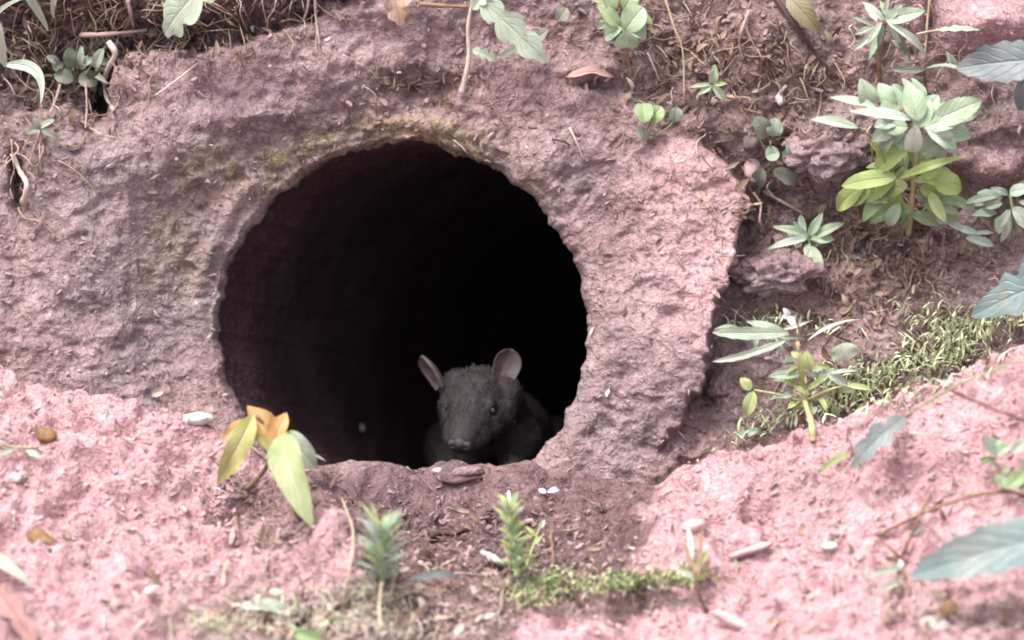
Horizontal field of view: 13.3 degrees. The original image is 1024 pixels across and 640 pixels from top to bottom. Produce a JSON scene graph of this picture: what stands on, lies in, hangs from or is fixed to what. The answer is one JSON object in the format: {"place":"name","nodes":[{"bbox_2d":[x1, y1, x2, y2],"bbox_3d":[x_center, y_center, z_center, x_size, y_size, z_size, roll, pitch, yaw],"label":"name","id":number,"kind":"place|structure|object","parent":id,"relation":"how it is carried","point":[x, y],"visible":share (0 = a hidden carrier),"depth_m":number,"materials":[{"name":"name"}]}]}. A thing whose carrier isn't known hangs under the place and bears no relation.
{"place":"outdoors","nodes":[
{"label":"outdoors","id":0,"kind":"place"},
{"bbox_2d":[0,0,1023,484],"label":"bank","id":1,"kind":"structure","parent":0,"point":[350,284],"depth_m":1.90,"materials":[{"name":"soil"}]},
{"bbox_2d":[10,153,29,205],"bbox_3d":[-0.211,-0.060,1.887,0.010,0.019,0.020,0,25,0],"label":"root","id":2,"kind":"object","parent":1,"relation":"attached to","point":[25,194],"visible":1,"depth_m":1.88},
{"bbox_2d":[0,0,56,104],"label":"grass plant","id":3,"kind":"object","parent":1,"relation":"on","point":[33,69],"depth_m":1.89,"materials":[{"name":"green plant"}]},
{"bbox_2d":[25,117,57,141],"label":"seedling weed","id":4,"kind":"object","parent":1,"relation":"on","point":[35,127],"visible":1,"depth_m":1.88,"materials":[{"name":"green plant"}]},
{"bbox_2d":[29,82,61,161],"bbox_3d":[-0.200,-0.088,1.897,0.004,0.028,0.042,8,26,16],"label":"root","id":5,"kind":"object","parent":1,"relation":"on","point":[52,106],"visible":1,"depth_m":1.89,"materials":[{"name":"brown plant"}]},
{"bbox_2d":[46,46,109,91],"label":"clover plant","id":6,"kind":"object","parent":1,"relation":"on","point":[72,59],"visible":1,"depth_m":1.90,"materials":[{"name":"green plant"}]},
{"bbox_2d":[84,83,87,127],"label":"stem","id":7,"kind":"object","parent":1,"relation":"attached to","point":[86,91],"visible":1,"depth_m":1.90,"materials":[{"name":"plant"}]},
{"bbox_2d":[102,40,117,110],"bbox_3d":[-0.174,-0.106,1.895,0.009,0.030,0.031,0,25,0],"label":"root","id":8,"kind":"object","parent":1,"relation":"attached to","point":[112,47],"visible":0.98,"depth_m":1.89,"materials":[{"name":"beige plant"}]},
{"bbox_2d":[79,28,146,36],"bbox_3d":[-0.172,-0.124,1.897,0.029,0.004,0.009,0,25,0],"label":"root","id":9,"kind":"object","parent":1,"relation":"on","point":[99,34],"visible":1,"depth_m":1.90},
{"bbox_2d":[125,0,135,29],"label":"root","id":10,"kind":"object","parent":1,"relation":"on","point":[130,12],"visible":1,"depth_m":1.89,"materials":[{"name":"brown plant"}]},
{"bbox_2d":[155,63,197,95],"bbox_3d":[-0.144,-0.104,1.889,0.019,0.013,0.007,0,25,0],"label":"straw","id":11,"kind":"object","parent":1,"relation":"on","point":[183,74],"visible":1,"depth_m":1.89,"materials":[{"name":"beige plant"}]},
{"bbox_2d":[162,0,214,37],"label":"lobed leaf","id":12,"kind":"object","parent":1,"relation":"on","point":[177,14],"visible":1,"depth_m":1.87,"materials":[{"name":"plant"}]},
{"bbox_2d":[302,0,309,20],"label":"root","id":13,"kind":"object","parent":1,"relation":"on","point":[307,8],"visible":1,"depth_m":1.89,"materials":[{"name":"plant"}]},
{"bbox_2d":[314,0,320,45],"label":"root","id":14,"kind":"object","parent":1,"relation":"on","point":[315,11],"visible":1,"depth_m":1.89,"materials":[{"name":"beige plant"}]},
{"bbox_2d":[384,0,410,25],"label":"dead leaf","id":15,"kind":"object","parent":1,"relation":"on","point":[399,12],"visible":1,"depth_m":1.88,"materials":[{"name":"brown plant"}]},
{"bbox_2d":[419,2,467,7],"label":"twig","id":16,"kind":"object","parent":1,"relation":"on","point":[431,4],"visible":1,"depth_m":1.88,"materials":[{"name":"brown wood"}]},
{"bbox_2d":[418,349,564,466],"bbox_3d":[-0.003,0.059,2.033,0.076,0.166,0.234,0,25,0],"label":"rat","id":17,"kind":"object","parent":1,"relation":"on","point":[495,415],"visible":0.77,"depth_m":1.94,"materials":[{"name":"fur"}]},
{"bbox_2d":[458,0,547,94],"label":"nightshade plant","id":18,"kind":"object","parent":1,"relation":"on","point":[510,27],"visible":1,"depth_m":1.88,"materials":[{"name":"green plant"}]},
{"bbox_2d":[552,138,569,145],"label":"twig","id":19,"kind":"object","parent":1,"relation":"on","point":[563,141],"visible":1,"depth_m":1.89,"materials":[{"name":"wood"}]},
{"bbox_2d":[555,7,568,20],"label":"round leaf","id":20,"kind":"object","parent":1,"relation":"on","point":[561,13],"visible":1,"depth_m":1.89,"materials":[{"name":"green plant"}]},
{"bbox_2d":[569,127,583,159],"bbox_3d":[0.028,-0.076,1.889,0.007,0.014,0.005,0,25,0],"label":"straw","id":21,"kind":"object","parent":1,"relation":"on","point":[574,137],"visible":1,"depth_m":1.89,"materials":[{"name":"beige plant"}]},
{"bbox_2d":[567,65,614,77],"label":"dead leaf","id":22,"kind":"object","parent":1,"relation":"on","point":[594,69],"visible":1,"depth_m":1.88,"materials":[{"name":"plant"}]},
{"bbox_2d":[592,0,652,75],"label":"clover plant","id":23,"kind":"object","parent":1,"relation":"on","point":[635,18],"visible":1,"depth_m":1.87,"materials":[{"name":"green plant"}]},
{"bbox_2d":[647,52,659,80],"bbox_3d":[0.061,-0.109,1.889,0.006,0.013,0.005,0,25,0],"label":"straw","id":24,"kind":"object","parent":1,"relation":"on","point":[651,61],"visible":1,"depth_m":1.89,"materials":[{"name":"beige plant"}]},
{"bbox_2d":[634,103,682,140],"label":"violet plant","id":25,"kind":"object","parent":1,"relation":"on","point":[644,112],"visible":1,"depth_m":1.88,"materials":[{"name":"green plant"}]},
{"bbox_2d":[664,0,684,99],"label":"straw","id":26,"kind":"object","parent":1,"relation":"on","point":[671,18],"visible":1,"depth_m":1.88,"materials":[{"name":"beige plant"}]},
{"bbox_2d":[689,65,726,101],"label":"chickweed sprig","id":27,"kind":"object","parent":1,"relation":"on","point":[713,79],"visible":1,"depth_m":1.88,"materials":[{"name":"green plant"}]},
{"bbox_2d":[707,373,734,396],"bbox_3d":[0.091,0.029,1.908,0.012,0.012,0.010,8,26,16],"label":"clod","id":28,"kind":"object","parent":1,"relation":"on","point":[721,385],"visible":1,"depth_m":1.91,"materials":[{"name":"soil"}]},
{"bbox_2d":[738,10,750,59],"bbox_3d":[0.100,-0.122,1.881,0.005,0.021,0.008,0,25,0],"label":"root","id":29,"kind":"object","parent":1,"relation":"on","point":[742,30],"visible":1,"depth_m":1.88,"materials":[{"name":"beige plant"}]},
{"bbox_2d":[742,135,760,152],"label":"pebble","id":30,"kind":"object","parent":1,"relation":"on","point":[751,143],"visible":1,"depth_m":1.90,"materials":[{"name":"stone"}]},
{"bbox_2d":[744,158,760,182],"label":"pebble","id":31,"kind":"object","parent":1,"relation":"on","point":[752,167],"visible":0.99,"depth_m":1.90,"materials":[{"name":"pink stone"}]},
{"bbox_2d":[752,192,765,234],"bbox_3d":[0.108,-0.046,1.909,0.006,0.019,0.008,0,25,0],"label":"root","id":32,"kind":"object","parent":1,"relation":"on","point":[759,201],"visible":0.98,"depth_m":1.91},
{"bbox_2d":[751,116,795,186],"bbox_3d":[0.113,-0.073,1.895,0.022,0.037,0.015,-5,25,-10],"label":"round leaf plant","id":33,"kind":"object","parent":1,"relation":"on","point":[764,127],"visible":1,"depth_m":1.89,"materials":[{"name":"green plant"}]},
{"bbox_2d":[728,246,827,299],"bbox_3d":[0.115,-0.021,1.901,0.045,0.022,0.024,0,25,0],"label":"clod","id":34,"kind":"object","parent":1,"relation":"on","point":[759,277],"visible":1,"depth_m":1.89,"materials":[{"name":"soil"}]},
{"bbox_2d":[775,92,784,105],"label":"pebble","id":35,"kind":"object","parent":1,"relation":"on","point":[778,99],"visible":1,"depth_m":1.89,"materials":[{"name":"white stone"}]},
{"bbox_2d":[762,190,804,214],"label":"twig","id":36,"kind":"object","parent":1,"relation":"on","point":[765,192],"visible":1,"depth_m":1.91,"materials":[{"name":"brown wood"}]},
{"bbox_2d":[712,315,871,441],"bbox_3d":[0.113,0.027,1.876,0.068,0.062,0.055,15,29,29],"label":"wood sorrel plant","id":37,"kind":"object","parent":1,"relation":"on","point":[767,331],"visible":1,"depth_m":1.88,"materials":[{"name":"green plant"}]},
{"bbox_2d":[782,308,794,325],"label":"white flower","id":38,"kind":"object","parent":37,"relation":"attached to","point":[786,315],"visible":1,"depth_m":1.87,"materials":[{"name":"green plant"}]},
{"bbox_2d":[786,0,818,31],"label":"olive leaf","id":39,"kind":"object","parent":1,"relation":"on","point":[803,13],"visible":1,"depth_m":1.88,"materials":[{"name":"yellow plant"}]},
{"bbox_2d":[773,0,838,79],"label":"twig","id":40,"kind":"object","parent":1,"relation":"on","point":[790,18],"visible":1,"depth_m":1.88,"materials":[{"name":"brown wood"}]},
{"bbox_2d":[767,213,862,277],"bbox_3d":[0.133,-0.033,1.904,0.039,0.024,0.024,8,26,16],"label":"mint sprout","id":41,"kind":"object","parent":1,"relation":"on","point":[798,233],"visible":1,"depth_m":1.91,"materials":[{"name":"green plant"}]},
{"bbox_2d":[781,114,875,184],"bbox_3d":[0.138,-0.074,1.896,0.044,0.032,0.025,0,25,0],"label":"clod","id":42,"kind":"object","parent":1,"relation":"on","point":[824,157],"visible":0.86,"depth_m":1.89,"materials":[{"name":"soil"}]},
{"bbox_2d":[711,284,1023,451],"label":"moss","id":43,"kind":"object","parent":1,"relation":"on","point":[947,343],"visible":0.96,"depth_m":1.90,"materials":[{"name":"green plant"}]},
{"bbox_2d":[852,0,924,82],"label":"drooping plant","id":44,"kind":"object","parent":1,"relation":"on","point":[896,15],"visible":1,"depth_m":1.87,"materials":[{"name":"green plant"}]},
{"bbox_2d":[811,78,981,236],"bbox_3d":[0.164,-0.067,1.879,0.073,0.084,0.041,0,25,0],"label":"mint plant","id":45,"kind":"object","parent":1,"relation":"on","point":[879,186],"visible":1,"depth_m":1.87,"materials":[{"name":"green plant"}]},
{"bbox_2d":[891,51,957,85],"bbox_3d":[0.179,-0.107,1.886,0.033,0.020,0.014,0,25,0],"label":"flat leaf pair","id":46,"kind":"object","parent":1,"relation":"on","point":[952,63],"visible":0.94,"depth_m":1.88},
{"bbox_2d":[922,0,930,63],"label":"straw","id":47,"kind":"object","parent":1,"relation":"on","point":[928,10],"visible":1,"depth_m":1.89,"materials":[{"name":"beige plant"}]},
{"bbox_2d":[916,25,978,34],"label":"silvery leaf","id":48,"kind":"object","parent":1,"relation":"on","point":[957,28],"visible":1,"depth_m":1.87,"materials":[{"name":"plant"}]},
{"bbox_2d":[961,225,994,251],"bbox_3d":[0.200,-0.035,1.901,0.020,0.015,0.010,0,25,0],"label":"flat leaf pair","id":49,"kind":"object","parent":1,"relation":"on","point":[976,238],"visible":1,"depth_m":1.90},
{"bbox_2d":[956,39,1023,83],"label":"shrub leaf","id":50,"kind":"object","parent":1,"relation":"on","point":[1002,61],"visible":1,"depth_m":1.85,"materials":[{"name":"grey plant"}]},
{"bbox_2d":[966,180,1023,241],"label":"silvery sprig","id":51,"kind":"object","parent":1,"relation":"on","point":[988,200],"visible":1,"depth_m":1.90,"materials":[{"name":"green plant"}]},
{"bbox_2d":[1014,79,1023,110],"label":"shrub leaf","id":52,"kind":"object","parent":1,"relation":"on","point":[1019,96],"visible":1,"depth_m":1.86,"materials":[{"name":"green plant"}]},
{"bbox_2d":[0,344,1023,639],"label":"ground","id":53,"kind":"structure","parent":0,"point":[528,478],"depth_m":1.81,"materials":[{"name":"soil"}]},
{"bbox_2d":[12,511,15,527],"bbox_3d":[-0.206,0.082,1.812,0.002,0.008,0.002,0,25,0],"label":"straw","id":54,"kind":"object","parent":53,"relation":"on","point":[13,521],"visible":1,"depth_m":1.81,"materials":[{"name":"beige plant"}]},
{"bbox_2d":[7,472,21,482],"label":"pebble","id":55,"kind":"object","parent":53,"relation":"on","point":[14,477],"visible":1,"depth_m":1.82,"materials":[{"name":"white stone"}]},
{"bbox_2d":[0,553,32,586],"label":"grey leaf","id":56,"kind":"object","parent":53,"relation":"on","point":[9,566],"visible":1,"depth_m":1.78,"materials":[{"name":"plant"}]},
{"bbox_2d":[0,582,36,639],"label":"dead leaf","id":57,"kind":"object","parent":53,"relation":"on","point":[11,605],"visible":1,"depth_m":1.76,"materials":[{"name":"pink plant"}]},
{"bbox_2d":[0,440,41,456],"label":"fallen leafy sprig","id":58,"kind":"object","parent":53,"relation":"on","point":[29,451],"visible":1,"depth_m":1.83,"materials":[{"name":"plant"}]},
{"bbox_2d":[25,527,56,545],"bbox_3d":[-0.193,0.090,1.802,0.014,0.010,0.006,0,25,0],"label":"husk","id":59,"kind":"object","parent":53,"relation":"on","point":[34,534],"visible":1,"depth_m":1.80,"materials":[{"name":"brown plant"}]},
{"bbox_2d":[35,427,57,443],"bbox_3d":[-0.195,0.048,1.838,0.010,0.007,0.006,0,25,0],"label":"husk","id":60,"kind":"object","parent":53,"relation":"on","point":[46,435],"visible":1,"depth_m":1.84,"materials":[{"name":"brown plant"}]},
{"bbox_2d":[102,615,104,635],"bbox_3d":[-0.163,0.122,1.757,0.002,0.006,0.006,0,25,0],"label":"straw","id":61,"kind":"object","parent":53,"relation":"on","point":[103,627],"visible":1,"depth_m":1.75,"materials":[{"name":"plant"}]},
{"bbox_2d":[183,412,213,425],"bbox_3d":[-0.134,0.042,1.855,0.016,0.008,0.008,0,25,0],"label":"pebble","id":62,"kind":"object","parent":53,"relation":"on","point":[198,418],"visible":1,"depth_m":1.85,"materials":[{"name":"white stone"}]},
{"bbox_2d":[232,480,258,506],"bbox_3d":[-0.112,0.072,1.849,0.019,0.013,0.012,0,25,0],"label":"clod","id":63,"kind":"object","parent":53,"relation":"on","point":[239,489],"visible":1,"depth_m":1.84,"materials":[{"name":"soil"}]},
{"bbox_2d":[240,599,300,614],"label":"dead leaf","id":64,"kind":"object","parent":53,"relation":"on","point":[272,607],"visible":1,"depth_m":1.77,"materials":[{"name":"plant"}]},
{"bbox_2d":[217,406,324,526],"bbox_3d":[-0.100,0.064,1.815,0.045,0.038,0.052,0,25,0],"label":"wilted sprig","id":65,"kind":"object","parent":53,"relation":"on","point":[291,454],"visible":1,"depth_m":1.82,"materials":[{"name":"yellow plant"}]},
{"bbox_2d":[144,564,460,639],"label":"dry moss","id":66,"kind":"object","parent":53,"relation":"on","point":[218,619],"visible":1,"depth_m":1.77,"materials":[{"name":"green plant"}]},
{"bbox_2d":[291,628,320,639],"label":"leaf","id":67,"kind":"object","parent":53,"relation":"on","point":[303,634],"visible":1,"depth_m":1.76,"materials":[{"name":"green plant"}]},
{"bbox_2d":[340,496,353,609],"bbox_3d":[-0.068,0.093,1.800,0.008,0.024,0.071,0,25,0],"label":"straw","id":68,"kind":"object","parent":53,"relation":"on","point":[347,579],"visible":1,"depth_m":1.77,"materials":[{"name":"plant"}]},
{"bbox_2d":[377,582,382,627],"bbox_3d":[-0.053,0.115,1.767,0.002,0.013,0.019,0,25,0],"label":"straw","id":69,"kind":"object","parent":53,"relation":"on","point":[379,602],"visible":1,"depth_m":1.77,"materials":[{"name":"beige plant"}]},
{"bbox_2d":[354,502,410,585],"bbox_3d":[-0.049,0.083,1.788,0.024,0.042,0.066,4,25,9],"label":"thistle shoot","id":70,"kind":"object","parent":53,"relation":"on","point":[382,535],"visible":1,"depth_m":1.77,"materials":[{"name":"green plant"}]},
{"bbox_2d":[408,571,462,580],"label":"dead leaf","id":71,"kind":"object","parent":53,"relation":"on","point":[432,574],"visible":1,"depth_m":1.79,"materials":[{"name":"grey plant"}]},
{"bbox_2d":[431,467,441,473],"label":"pebble","id":72,"kind":"object","parent":53,"relation":"on","point":[435,470],"visible":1,"depth_m":1.87,"materials":[{"name":"white stone"}]},
{"bbox_2d":[431,557,456,569],"bbox_3d":[-0.028,0.102,1.819,0.011,0.004,0.010,0,25,0],"label":"straw","id":73,"kind":"object","parent":53,"relation":"on","point":[449,562],"visible":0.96,"depth_m":1.82,"materials":[{"name":"beige plant"}]},
{"bbox_2d":[428,527,468,538],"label":"twig","id":74,"kind":"object","parent":53,"relation":"on","point":[437,533],"visible":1,"depth_m":1.85,"materials":[{"name":"brown wood"}]},
{"bbox_2d":[441,476,482,484],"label":"twig","id":75,"kind":"object","parent":53,"relation":"on","point":[443,480],"visible":1,"depth_m":1.87,"materials":[{"name":"brown wood"}]},
{"bbox_2d":[451,466,483,476],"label":"clod","id":76,"kind":"object","parent":53,"relation":"on","point":[464,471],"visible":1,"depth_m":1.87,"materials":[{"name":"soil"}]},
{"bbox_2d":[480,550,503,565],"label":"pebble","id":77,"kind":"object","parent":53,"relation":"on","point":[495,559],"visible":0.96,"depth_m":1.82,"materials":[{"name":"white stone"}]},
{"bbox_2d":[0,0,1023,639],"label":"soil crumbs","id":78,"kind":"object","parent":53,"relation":"on","point":[268,500],"visible":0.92,"depth_m":1.84,"materials":[{"name":"soil"}]},
{"bbox_2d":[0,0,1023,639],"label":"dry litter","id":79,"kind":"object","parent":53,"relation":"on","point":[426,552],"visible":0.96,"depth_m":1.89,"materials":[{"name":"brown plant"}]},
{"bbox_2d":[493,491,538,581],"bbox_3d":[0.002,0.080,1.814,0.020,0.043,0.062,0,25,0],"label":"green shoot","id":80,"kind":"object","parent":53,"relation":"on","point":[513,551],"visible":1,"depth_m":1.79,"materials":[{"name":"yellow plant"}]},
{"bbox_2d":[525,520,544,564],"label":"green seedling","id":81,"kind":"object","parent":53,"relation":"on","point":[532,531],"visible":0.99,"depth_m":1.83,"materials":[{"name":"green plant"}]},
{"bbox_2d":[538,486,558,493],"bbox_3d":[0.016,0.072,1.869,0.009,0.004,0.008,0,25,0],"label":"petal","id":82,"kind":"object","parent":53,"relation":"on","point":[550,490],"visible":1,"depth_m":1.87,"materials":[{"name":"white plant"}]},
{"bbox_2d":[549,528,553,574],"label":"twig","id":83,"kind":"object","parent":53,"relation":"on","point":[550,533],"visible":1,"depth_m":1.83,"materials":[{"name":"brown wood"}]},
{"bbox_2d":[573,590,585,607],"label":"twig","id":84,"kind":"object","parent":53,"relation":"on","point":[579,602],"visible":1,"depth_m":1.79,"materials":[{"name":"brown wood"}]},
{"bbox_2d":[484,549,786,611],"bbox_3d":[0.039,0.121,1.821,0.112,0.064,0.099,-15,29,-29],"label":"ground cover","id":85,"kind":"object","parent":53,"relation":"on","point":[551,578],"visible":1,"depth_m":1.80,"materials":[{"name":"green plant"}]},
{"bbox_2d":[681,519,705,531],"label":"pebble","id":86,"kind":"object","parent":53,"relation":"on","point":[694,525],"visible":1,"depth_m":1.81,"materials":[{"name":"white stone"}]},
{"bbox_2d":[677,528,710,612],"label":"pale seedling","id":87,"kind":"object","parent":53,"relation":"on","point":[701,559],"visible":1,"depth_m":1.79,"materials":[{"name":"beige plant"}]},
{"bbox_2d":[710,609,747,630],"bbox_3d":[0.090,0.122,1.780,0.020,0.009,0.007,0,25,0],"label":"pebble","id":88,"kind":"object","parent":53,"relation":"on","point":[732,621],"visible":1,"depth_m":1.78,"materials":[{"name":"pink stone"}]},
{"bbox_2d":[728,542,772,557],"bbox_3d":[0.099,0.095,1.813,0.019,0.007,0.006,0,25,0],"label":"pebble","id":89,"kind":"object","parent":53,"relation":"on","point":[752,549],"visible":1,"depth_m":1.81,"materials":[{"name":"beige stone"}]},
{"bbox_2d":[764,618,787,626],"bbox_3d":[0.106,0.122,1.768,0.010,0.004,0.004,0,25,0],"label":"husk","id":90,"kind":"object","parent":53,"relation":"on","point":[780,621],"visible":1,"depth_m":1.77,"materials":[{"name":"brown plant"}]},
{"bbox_2d":[820,542,837,550],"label":"pebble","id":91,"kind":"object","parent":53,"relation":"on","point":[829,546],"visible":1,"depth_m":1.80,"materials":[{"name":"white stone"}]},
{"bbox_2d":[818,452,850,474],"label":"yellow leaf","id":92,"kind":"object","parent":53,"relation":"on","point":[832,461],"visible":1,"depth_m":1.81,"materials":[{"name":"yellow plant"}]},
{"bbox_2d":[895,559,904,571],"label":"pebble","id":93,"kind":"object","parent":53,"relation":"on","point":[901,564],"visible":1,"depth_m":1.78,"materials":[{"name":"white stone"}]},
{"bbox_2d":[870,492,932,606],"bbox_3d":[0.155,0.092,1.780,0.021,0.029,0.050,8,26,16],"label":"dry weed","id":94,"kind":"object","parent":53,"relation":"on","point":[893,585],"visible":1,"depth_m":1.78,"materials":[{"name":"beige plant"}]},
{"bbox_2d":[920,616,949,631],"bbox_3d":[0.168,0.122,1.746,0.012,0.008,0.007,0,25,0],"label":"pebble","id":95,"kind":"object","parent":53,"relation":"on","point":[942,624],"visible":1,"depth_m":1.74,"materials":[{"name":"stone"}]},
{"bbox_2d":[851,358,1023,468],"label":"shrub leaf","id":96,"kind":"object","parent":53,"relation":"on","point":[880,435],"visible":1,"depth_m":1.80,"materials":[{"name":"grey leaf"}]},
{"bbox_2d":[939,599,959,621],"bbox_3d":[0.175,0.117,1.754,0.009,0.010,0.007,0,25,0],"label":"husk","id":97,"kind":"object","parent":53,"relation":"on","point":[949,606],"visible":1,"depth_m":1.75,"materials":[{"name":"brown plant"}]},
{"bbox_2d":[877,436,1023,536],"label":"creeping weed","id":98,"kind":"object","parent":53,"relation":"on","point":[995,447],"visible":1,"depth_m":1.79,"materials":[{"name":"green plant"}]},
{"bbox_2d":[908,517,1023,580],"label":"shrub leaf","id":99,"kind":"object","parent":53,"relation":"on","point":[990,548],"visible":1,"depth_m":1.73,"materials":[{"name":"plant"}]},
{"bbox_2d":[945,386,1023,421],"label":"fallen shrub shoot","id":100,"kind":"object","parent":53,"relation":"on","point":[992,408],"visible":1,"depth_m":1.77,"materials":[{"name":"plant"}]},
{"bbox_2d":[970,258,1023,317],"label":"shrub leaf","id":101,"kind":"object","parent":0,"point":[1005,296],"visible":1,"depth_m":1.87,"materials":[{"name":"green plant"}]}
]}

